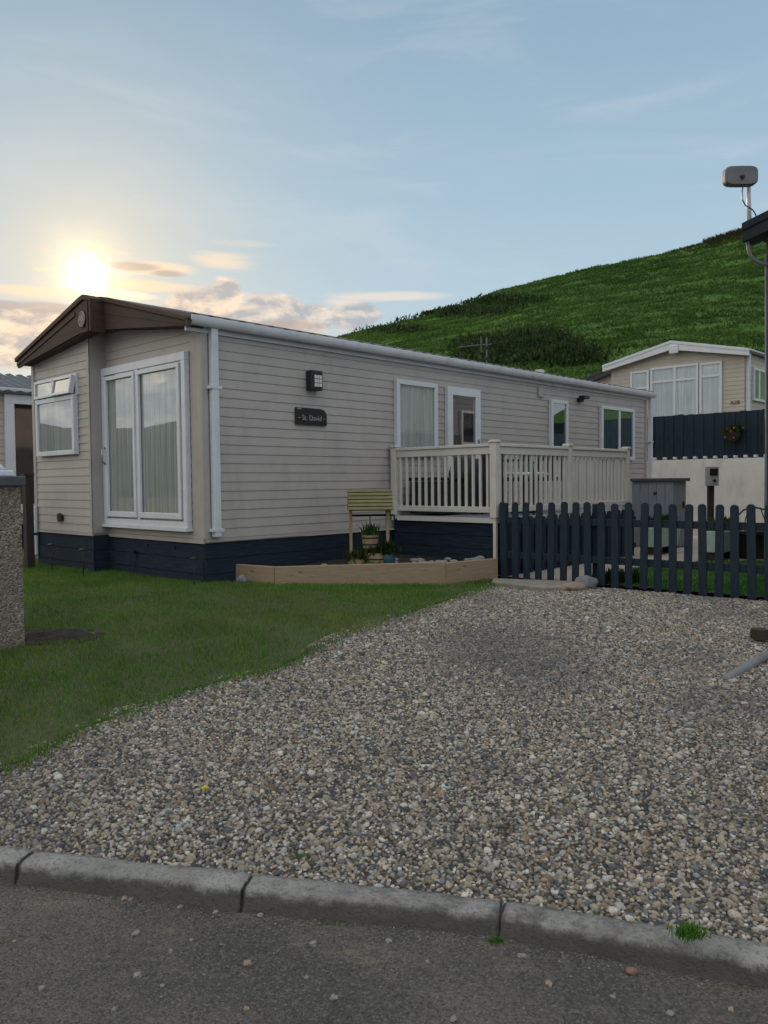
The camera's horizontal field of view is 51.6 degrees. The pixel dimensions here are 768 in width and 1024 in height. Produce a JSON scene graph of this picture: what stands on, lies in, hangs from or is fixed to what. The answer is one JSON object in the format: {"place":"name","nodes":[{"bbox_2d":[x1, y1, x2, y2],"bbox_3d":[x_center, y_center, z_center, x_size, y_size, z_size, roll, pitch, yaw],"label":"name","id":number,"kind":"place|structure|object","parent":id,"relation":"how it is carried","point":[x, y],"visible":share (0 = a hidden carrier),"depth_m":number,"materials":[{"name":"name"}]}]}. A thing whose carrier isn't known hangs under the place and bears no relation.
{"place":"outdoors","nodes":[
{"label":"outdoors","id":0,"kind":"place"},
{"bbox_2d":[25,628,107,644],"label":"bare soil","id":1,"kind":"structure","parent":0,"point":[39,635],"depth_m":6.01,"materials":[{"name":"brown soil"}]},
{"bbox_2d":[0,557,495,766],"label":"lawn ground","id":2,"kind":"structure","parent":0,"point":[25,735],"depth_m":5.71,"materials":[{"name":"green plant"}]},
{"bbox_2d":[20,473,37,568],"bbox_3d":[-4.287,0.134,9.625,0.120,1.200,0.160,1,3,43],"label":"timber post","id":3,"kind":"object","parent":2,"relation":"on","point":[28,526],"visible":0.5,"depth_m":9.58,"materials":[{"name":"black wood"}]},
{"bbox_2d":[48,543,54,569],"bbox_3d":[-3.906,0.553,9.338,0.084,0.376,0.082,-1,2,0],"label":"stake light","id":4,"kind":"object","parent":2,"relation":"on","point":[51,544],"visible":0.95,"depth_m":9.33,"materials":[{"name":"black plastic"}]},
{"bbox_2d":[79,548,86,574],"bbox_3d":[-3.305,0.578,8.724,0.084,0.362,0.082,-1,2,0],"label":"stake light","id":5,"kind":"object","parent":2,"relation":"on","point":[82,549],"visible":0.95,"depth_m":8.72,"materials":[{"name":"black plastic"}]},
{"bbox_2d":[130,551,136,573],"bbox_3d":[-2.798,0.591,8.880,0.084,0.312,0.082,-1,2,0],"label":"stake light","id":6,"kind":"object","parent":2,"relation":"on","point":[134,560],"visible":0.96,"depth_m":8.87,"materials":[{"name":"black plastic"}]},
{"bbox_2d":[190,557,197,583],"bbox_3d":[-1.883,0.609,7.882,0.084,0.332,0.082,-1,2,0],"label":"stake light","id":7,"kind":"object","parent":2,"relation":"on","point":[193,568],"visible":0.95,"depth_m":7.88,"materials":[{"name":"black plastic"}]},
{"bbox_2d":[236,574,246,583],"bbox_3d":[-1.435,0.688,8.030,0.105,0.115,0.087,0,2,25],"label":"garden stone","id":8,"kind":"object","parent":2,"relation":"on","point":[241,578],"visible":0.8,"depth_m":8.00,"materials":[{"name":"white stone"}]},
{"bbox_2d":[236,558,497,584],"bbox_3d":[-0.130,0.668,8.310,2.834,0.285,0.408,-1,2,-9],"label":"raised bed","id":9,"kind":"object","parent":2,"relation":"on","point":[444,573],"visible":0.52,"depth_m":8.14,"materials":[{"name":"brown wood"}]},
{"bbox_2d":[296,554,463,565],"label":"bed soil","id":10,"kind":"structure","parent":9,"relation":"in","point":[402,558],"depth_m":9.14,"materials":[{"name":"brown soil"}]},
{"bbox_2d":[335,489,396,563],"bbox_3d":[-0.205,0.186,8.396,0.703,0.853,0.488,-1,2,-4],"label":"wishing well","id":11,"kind":"object","parent":10,"relation":"on","point":[369,499],"visible":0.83,"depth_m":8.37,"materials":[{"name":"yellow wood"}]},
{"bbox_2d":[376,537,402,562],"bbox_3d":[0.036,0.412,8.355,0.363,0.348,0.384,-1,2,0],"label":"blue pot","id":12,"kind":"object","parent":10,"relation":"on","point":[388,557],"visible":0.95,"depth_m":8.31,"materials":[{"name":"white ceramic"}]},
{"bbox_2d":[409,558,417,562],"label":"bed stone","id":13,"kind":"object","parent":10,"relation":"on","point":[411,560],"visible":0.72,"depth_m":8.54,"materials":[{"name":"grey stone"}]},
{"bbox_2d":[0,883,767,1023],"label":"road","id":14,"kind":"structure","parent":0,"point":[229,982],"depth_m":2.41,"materials":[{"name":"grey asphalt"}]},
{"bbox_2d":[0,846,33,883],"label":"kerb stone","id":15,"kind":"object","parent":14,"relation":"on","point":[12,859],"visible":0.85,"depth_m":3.01,"materials":[{"name":"concrete"}]},
{"bbox_2d":[38,985,45,990],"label":"loose pebble","id":16,"kind":"object","parent":14,"relation":"on","point":[41,987],"visible":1,"depth_m":2.37,"materials":[{"name":"grey stone"}]},
{"bbox_2d":[15,851,251,912],"bbox_3d":[-0.931,1.386,2.938,0.906,0.149,0.124,0,2,12],"label":"kerb stone","id":17,"kind":"object","parent":14,"relation":"on","point":[214,888],"visible":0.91,"depth_m":2.90,"materials":[{"name":"concrete"}]},
{"bbox_2d":[131,930,139,935],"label":"loose pebble","id":18,"kind":"object","parent":14,"relation":"on","point":[135,932],"visible":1,"depth_m":2.65,"materials":[{"name":"grey stone"}]},
{"bbox_2d":[133,971,141,978],"bbox_3d":[-0.753,1.415,2.428,0.028,0.019,0.032,-1,2,-15],"label":"loose pebble","id":19,"kind":"object","parent":14,"relation":"on","point":[137,975],"visible":1,"depth_m":2.42,"materials":[{"name":"grey stone"}]},
{"bbox_2d":[243,959,251,967],"bbox_3d":[-0.426,1.409,2.478,0.029,0.023,0.029,-2,2,-23],"label":"loose pebble","id":20,"kind":"object","parent":14,"relation":"on","point":[247,963],"visible":1,"depth_m":2.47,"materials":[{"name":"stone"}]},
{"bbox_2d":[309,940,316,946],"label":"loose pebble","id":21,"kind":"object","parent":14,"relation":"on","point":[313,943],"visible":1,"depth_m":2.58,"materials":[{"name":"grey stone"}]},
{"bbox_2d":[311,919,340,926],"bbox_3d":[-0.193,1.397,2.706,0.106,0.014,0.054,-1,2,0],"label":"weed tuft","id":22,"kind":"object","parent":14,"relation":"on","point":[323,921],"visible":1,"depth_m":2.70,"materials":[{"name":"green plant"}]},
{"bbox_2d":[329,994,337,1000],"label":"loose pebble","id":23,"kind":"object","parent":14,"relation":"on","point":[333,997],"visible":1,"depth_m":2.30,"materials":[{"name":"grey stone"}]},
{"bbox_2d":[242,874,501,935],"bbox_3d":[-0.046,1.387,2.753,0.907,0.143,0.125,0,2,11],"label":"kerb stone","id":24,"kind":"object","parent":14,"relation":"on","point":[300,898],"visible":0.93,"depth_m":2.73,"materials":[{"name":"concrete"}]},
{"bbox_2d":[385,938,392,942],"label":"loose pebble","id":25,"kind":"object","parent":14,"relation":"on","point":[388,940],"visible":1,"depth_m":2.59,"materials":[{"name":"grey stone"}]},
{"bbox_2d":[449,1015,456,1021],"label":"loose pebble","id":26,"kind":"object","parent":14,"relation":"on","point":[453,1018],"visible":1,"depth_m":2.21,"materials":[{"name":"grey stone"}]},
{"bbox_2d":[486,932,507,945],"bbox_3d":[0.367,1.389,2.578,0.083,0.030,0.063,1,3,38],"label":"weed tuft","id":27,"kind":"object","parent":14,"relation":"on","point":[497,940],"visible":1,"depth_m":2.58,"materials":[{"name":"green plant"}]},
{"bbox_2d":[517,953,526,957],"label":"loose pebble","id":28,"kind":"object","parent":14,"relation":"on","point":[521,955],"visible":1,"depth_m":2.50,"materials":[{"name":"grey stone"}]},
{"bbox_2d":[545,980,552,986],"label":"loose pebble","id":29,"kind":"object","parent":14,"relation":"on","point":[549,983],"visible":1,"depth_m":2.36,"materials":[{"name":"stone"}]},
{"bbox_2d":[625,967,637,975],"bbox_3d":[0.753,1.394,2.412,0.037,0.021,0.028,-1,2,-22],"label":"loose pebble","id":30,"kind":"object","parent":14,"relation":"on","point":[632,971],"visible":1,"depth_m":2.40,"materials":[{"name":"brown stone"}]},
{"bbox_2d":[498,902,767,988],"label":"kerb stone","id":31,"kind":"object","parent":14,"relation":"on","point":[733,960],"visible":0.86,"depth_m":2.48,"materials":[{"name":"concrete"}]},
{"bbox_2d":[667,919,715,943],"bbox_3d":[0.932,1.272,2.415,0.152,0.044,0.124,-1,2,-18],"label":"weed tuft","id":32,"kind":"object","parent":31,"relation":"on","point":[687,931],"visible":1,"depth_m":2.42,"materials":[{"name":"green plant"}]},
{"bbox_2d":[665,1009,673,1015],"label":"loose pebble","id":33,"kind":"object","parent":14,"relation":"on","point":[669,1012],"visible":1,"depth_m":2.22,"materials":[{"name":"grey stone"}]},
{"bbox_2d":[728,1006,733,1011],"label":"loose pebble","id":34,"kind":"object","parent":14,"relation":"on","point":[731,1008],"visible":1,"depth_m":2.24,"materials":[{"name":"stone"}]},
{"bbox_2d":[0,0,767,375],"label":"sky","id":35,"kind":"structure","parent":0,"point":[325,167],"materials":[{"name":"blue"}]},
{"bbox_2d":[22,529,765,600],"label":"ground","id":36,"kind":"structure","parent":0,"point":[663,590],"depth_m":8.17,"materials":[{"name":"green plant"}]},
{"bbox_2d":[0,476,25,649],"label":"pebbledash wall","id":37,"kind":"structure","parent":36,"relation":"on","point":[12,632],"depth_m":5.78,"materials":[{"name":"stone"}]},
{"bbox_2d":[0,464,13,475],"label":"ornament","id":38,"kind":"object","parent":37,"relation":"on","point":[4,471],"visible":0.94,"depth_m":5.79,"materials":[{"name":"white paint"}]},
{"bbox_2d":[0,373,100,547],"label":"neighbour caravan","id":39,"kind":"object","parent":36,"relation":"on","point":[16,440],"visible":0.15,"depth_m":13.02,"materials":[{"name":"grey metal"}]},
{"bbox_2d":[3,394,34,512],"bbox_3d":[-5.523,-0.967,13.486,0.068,1.937,1.750,1,3,43],"label":"window","id":40,"kind":"structure","parent":39,"relation":"in","point":[18,426],"depth_m":13.02,"materials":[{"name":"white plastic"}]},
{"bbox_2d":[14,294,656,583],"bbox_3d":[0.258,-0.947,12.615,3.769,3.380,10.406,1,3,43],"label":"static caravan","id":41,"kind":"object","parent":36,"relation":"on","point":[168,443],"visible":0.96,"depth_m":9.08,"materials":[{"name":"beige plastic"}]},
{"bbox_2d":[35,394,78,456],"bbox_3d":[-3.975,-1.036,9.641,1.040,0.700,0.068,1,3,43],"label":"window","id":42,"kind":"structure","parent":41,"relation":"in","point":[56,418],"depth_m":9.58,"materials":[{"name":"white plastic"}]},
{"bbox_2d":[101,351,192,531],"bbox_3d":[-2.628,-0.726,8.613,1.760,1.820,0.134,1,3,43],"label":"patio door","id":43,"kind":"structure","parent":41,"relation":"in","point":[146,451],"depth_m":8.58,"materials":[{"name":"white plastic"}]},
{"bbox_2d":[393,379,437,456],"bbox_3d":[0.416,-1.196,10.213,0.068,0.955,0.800,1,3,43],"label":"window","id":44,"kind":"structure","parent":41,"relation":"in","point":[415,402],"depth_m":10.21,"materials":[{"name":"white fabric"}]},
{"bbox_2d":[444,386,480,476],"bbox_3d":[1.100,-0.890,10.924,0.098,1.615,0.730,1,3,43],"label":"door","id":45,"kind":"structure","parent":41,"relation":"in","point":[462,409],"depth_m":10.93,"materials":[{"name":"white plastic"}]},
{"bbox_2d":[458,337,491,362],"bbox_3d":[1.775,-2.900,15.154,0.320,0.921,0.951,1,3,43],"label":"tv aerial","id":46,"kind":"object","parent":41,"relation":"attached to","point":[486,358],"visible":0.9,"depth_m":15.33,"materials":[{"name":"grey metal"}]},
{"bbox_2d":[548,399,568,445],"bbox_3d":[2.796,-1.288,12.729,0.068,1.000,0.510,1,3,43],"label":"window","id":47,"kind":"structure","parent":41,"relation":"in","point":[558,414],"depth_m":12.74,"materials":[{"name":"white plastic"}]},
{"bbox_2d":[599,405,634,459],"bbox_3d":[4.165,-1.399,14.171,0.062,0.925,1.230,1,3,43],"label":"window","id":48,"kind":"structure","parent":41,"relation":"in","point":[616,424],"depth_m":14.16,"materials":[{"name":"white plastic"}]},
{"bbox_2d":[0,586,767,943],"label":"gravel","id":49,"kind":"structure","parent":36,"relation":"on","point":[606,748],"depth_m":3.76,"materials":[{"name":"grey gravel"}]},
{"bbox_2d":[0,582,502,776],"bbox_3d":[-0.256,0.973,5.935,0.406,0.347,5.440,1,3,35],"label":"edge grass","id":50,"kind":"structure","parent":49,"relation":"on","point":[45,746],"depth_m":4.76,"materials":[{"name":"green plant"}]},
{"bbox_2d":[282,853,313,859],"bbox_3d":[-0.322,1.304,3.007,0.118,0.018,0.085,-1,2,-20],"label":"weed tuft","id":51,"kind":"object","parent":49,"relation":"on","point":[296,855],"visible":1,"depth_m":3.02,"materials":[{"name":"green"}]},
{"bbox_2d":[492,822,529,832],"bbox_3d":[0.500,1.259,3.181,0.101,0.019,0.145,-2,3,-40],"label":"weed tuft","id":52,"kind":"object","parent":49,"relation":"on","point":[509,825],"visible":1,"depth_m":3.19,"materials":[{"name":"green plant"}]},
{"bbox_2d":[492,578,567,591],"bbox_3d":[1.479,0.751,8.088,0.881,0.062,0.556,0,2,21],"label":"stone slab","id":53,"kind":"object","parent":49,"relation":"on","point":[541,585],"depth_m":8.03,"materials":[{"name":"stone"}]},
{"bbox_2d":[561,582,586,590],"bbox_3d":[1.862,0.739,7.816,0.283,0.108,0.176,-1,2,0],"label":"boulder","id":54,"kind":"object","parent":49,"relation":"on","point":[573,586],"visible":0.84,"depth_m":7.75,"materials":[{"name":"stone"}]},
{"bbox_2d":[574,575,597,588],"bbox_3d":[2.026,0.722,7.980,0.218,0.176,0.215,-3,3,-43],"label":"boulder","id":55,"kind":"object","parent":49,"relation":"on","point":[590,582],"visible":0.56,"depth_m":7.92,"materials":[{"name":"white stone"}]},
{"bbox_2d":[720,650,767,679],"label":"drain pipe","id":56,"kind":"object","parent":49,"relation":"on","point":[755,661],"visible":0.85,"depth_m":5.07,"materials":[{"name":"grey plastic"}]},
{"bbox_2d":[750,627,767,640],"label":"timber block","id":57,"kind":"object","parent":49,"relation":"on","point":[760,634],"depth_m":5.66,"materials":[{"name":"brown wood"}]},
{"bbox_2d":[499,502,767,600],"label":"picket fence","id":58,"kind":"object","parent":36,"relation":"on","point":[597,560],"visible":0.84,"depth_m":7.76,"materials":[{"name":"wood"}]},
{"bbox_2d":[653,457,764,522],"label":"retaining wall","id":59,"kind":"structure","parent":36,"relation":"on","point":[741,483],"depth_m":17.01,"materials":[{"name":"white paint"}]},
{"bbox_2d":[647,409,764,459],"bbox_3d":[10.684,-1.573,13.870,18.038,1.005,0.160,1,3,43],"label":"board fence","id":60,"kind":"object","parent":59,"relation":"on","point":[693,436],"visible":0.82,"depth_m":17.32,"materials":[{"name":"blue wood"}]},
{"bbox_2d":[720,421,748,441],"bbox_3d":[7.360,-1.719,16.731,0.698,0.476,0.415,1,3,34],"label":"wall planter","id":61,"kind":"object","parent":60,"relation":"attached to","point":[731,433],"visible":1,"depth_m":16.67,"materials":[{"name":"green plant"}]},
{"bbox_2d":[742,210,767,560],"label":"lodge","id":62,"kind":"structure","parent":36,"relation":"on","point":[754,230],"depth_m":7.85,"materials":[{"name":"blue stone"}]},
{"bbox_2d":[722,166,757,219],"bbox_3d":[3.549,-3.137,7.900,0.358,0.638,0.164,-1,2,-13],"label":"panel aerial","id":63,"kind":"object","parent":62,"relation":"attached to","point":[741,176],"visible":0.96,"depth_m":7.84,"materials":[{"name":"white plastic"}]},
{"bbox_2d":[336,232,765,378],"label":"hill","id":64,"kind":"structure","parent":0,"point":[713,324],"depth_m":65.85,"materials":[{"name":"green plant"}]},
{"bbox_2d":[354,289,619,368],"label":"bracken","id":65,"kind":"object","parent":64,"relation":"on","point":[551,345],"visible":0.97,"depth_m":55.79,"materials":[{"name":"green plant"}]},
{"bbox_2d":[505,227,741,289],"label":"ridge scrub","id":66,"kind":"object","parent":64,"relation":"on","point":[718,238],"visible":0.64,"depth_m":92.26,"materials":[{"name":"green plant"}]},
{"bbox_2d":[498,529,763,596],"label":"yard paving","id":67,"kind":"structure","parent":0,"point":[680,554],"depth_m":10.28,"materials":[{"name":"grey concrete"}]},
{"bbox_2d":[389,439,631,577],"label":"veranda deck","id":68,"kind":"structure","parent":67,"relation":"on","point":[459,536],"depth_m":9.51,"materials":[{"name":"beige plastic"}]},
{"bbox_2d":[409,477,469,513],"bbox_3d":[0.747,-0.215,10.043,0.540,0.450,0.740,1,3,43],"label":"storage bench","id":69,"kind":"object","parent":68,"relation":"on","point":[436,492],"visible":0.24,"depth_m":9.80,"materials":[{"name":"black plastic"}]},
{"bbox_2d":[449,458,489,513],"bbox_3d":[1.146,-0.330,10.170,0.455,0.698,0.560,1,3,43],"label":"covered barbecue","id":70,"kind":"object","parent":68,"relation":"on","point":[470,480],"visible":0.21,"depth_m":9.91,"materials":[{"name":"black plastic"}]},
{"bbox_2d":[481,454,534,514],"bbox_3d":[1.507,-0.340,9.697,0.490,0.750,0.480,-2,2,-27],"label":"garden chair","id":71,"kind":"object","parent":68,"relation":"on","point":[484,468],"visible":0.36,"depth_m":9.60,"materials":[{"name":"black plastic"}]},
{"bbox_2d":[503,472,547,513],"bbox_3d":[1.816,-0.248,10.242,0.600,0.520,0.600,1,3,43],"label":"bistro table","id":72,"kind":"object","parent":68,"relation":"on","point":[524,486],"visible":0.21,"depth_m":10.09,"materials":[{"name":"white plastic"}]},
{"bbox_2d":[518,455,529,471],"bbox_3d":[1.808,-0.647,10.229,0.232,0.279,0.261,-2,3,-32],"label":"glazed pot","id":73,"kind":"object","parent":72,"relation":"on","point":[523,464],"visible":0.12,"depth_m":10.17,"materials":[{"name":"teal ceramic"}]},
{"bbox_2d":[529,456,561,504],"bbox_3d":[2.229,-0.384,10.678,0.480,0.750,0.490,0,2,23],"label":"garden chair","id":74,"kind":"object","parent":68,"relation":"on","point":[547,471],"visible":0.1,"depth_m":10.84,"materials":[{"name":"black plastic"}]},
{"bbox_2d":[509,510,635,575],"bbox_3d":[2.442,0.332,9.988,0.060,0.661,3.150,1,3,43],"label":"picket fence","id":75,"kind":"object","parent":67,"relation":"on","point":[532,527],"visible":0.33,"depth_m":9.62,"materials":[{"name":"wood"}]},
{"bbox_2d":[648,513,680,553],"bbox_3d":[3.952,0.296,11.310,0.517,0.578,0.811,1,3,43],"label":"trough planter","id":76,"kind":"object","parent":67,"relation":"on","point":[665,539],"visible":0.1,"depth_m":11.13,"materials":[{"name":"green ceramic"}]},
{"bbox_2d":[619,559,763,595],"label":"turf","id":77,"kind":"structure","parent":67,"relation":"on","point":[743,591],"depth_m":8.01,"materials":[{"name":"green plant"}]},
{"bbox_2d":[592,568,624,584],"bbox_3d":[2.354,0.633,8.110,0.366,0.197,0.432,1,3,38],"label":"plant","id":78,"kind":"object","parent":77,"relation":"on","point":[608,577],"visible":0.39,"depth_m":8.06,"materials":[{"name":"green plant"}]},
{"bbox_2d":[619,566,649,583],"bbox_3d":[2.491,0.632,8.107,0.418,0.197,0.433,1,3,41],"label":"plant","id":79,"kind":"object","parent":77,"relation":"on","point":[636,574],"visible":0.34,"depth_m":8.03,"materials":[{"name":"green plant"}]},
{"bbox_2d":[739,507,763,540],"bbox_3d":[4.270,0.304,9.104,0.479,0.722,0.512,0,2,20],"label":"wire chair","id":80,"kind":"object","parent":77,"relation":"on","point":[761,509],"visible":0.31,"depth_m":9.28,"materials":[{"name":"black metal"}]},
{"bbox_2d":[705,466,718,519],"bbox_3d":[4.778,-0.023,11.582,0.145,1.277,0.195,-1,2,0],"label":"meter post","id":81,"kind":"object","parent":67,"relation":"on","point":[711,477],"visible":0.8,"depth_m":11.58,"materials":[{"name":"white plastic"}]},
{"bbox_2d":[707,515,744,559],"bbox_3d":[4.443,0.326,10.381,0.481,0.577,0.811,1,3,43],"label":"trough planter","id":82,"kind":"object","parent":67,"relation":"on","point":[710,544],"visible":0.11,"depth_m":10.22,"materials":[{"name":"green ceramic"}]},
{"bbox_2d":[739,531,763,558],"bbox_3d":[4.890,0.399,10.513,0.420,0.412,0.320,-1,2,-17],"label":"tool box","id":83,"kind":"object","parent":67,"relation":"on","point":[759,545],"visible":0.28,"depth_m":10.38,"materials":[{"name":"black plastic"}]},
{"bbox_2d":[630,478,689,547],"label":"storage shed","id":84,"kind":"structure","parent":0,"point":[665,493],"depth_m":12.32,"materials":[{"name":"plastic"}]},
{"label":"terrace","id":85,"kind":"structure","parent":0,"visible":0},
{"bbox_2d":[583,370,610,383],"bbox_3d":[10.297,-3.114,27.565,3.820,3.439,8.325,1,3,43],"label":"dark roofed caravan","id":86,"kind":"object","parent":85,"relation":"on","point":[602,377],"depth_m":25.16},
{"bbox_2d":[602,340,764,459],"bbox_3d":[10.931,-2.989,24.550,3.940,3.402,9.850,1,3,43],"label":"terrace caravan","id":87,"kind":"object","parent":85,"relation":"on","point":[681,377],"visible":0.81,"depth_m":20.73,"materials":[{"name":"beige plastic"}]},
{"bbox_2d":[630,370,649,416],"bbox_3d":[7.006,-3.179,21.761,0.538,1.367,0.062,1,3,43],"label":"window","id":88,"kind":"structure","parent":87,"relation":"in","point":[638,379],"depth_m":21.72,"materials":[{"name":"white fabric"}]},
{"bbox_2d":[650,363,698,416],"bbox_3d":[7.703,-3.121,21.105,1.303,1.522,0.062,1,3,43],"label":"window","id":89,"kind":"structure","parent":87,"relation":"in","point":[676,387],"depth_m":21.06,"materials":[{"name":"white fabric"}]},
{"bbox_2d":[699,361,722,413],"bbox_3d":[8.406,-3.080,20.441,0.571,1.546,0.062,1,3,43],"label":"window","id":90,"kind":"structure","parent":87,"relation":"in","point":[710,373],"depth_m":20.45,"materials":[{"name":"white plastic"}]},
{"bbox_2d":[752,367,764,402],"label":"window","id":91,"kind":"structure","parent":87,"relation":"in","point":[758,375],"depth_m":20.47,"materials":[{"name":"white plastic"}]}
]}

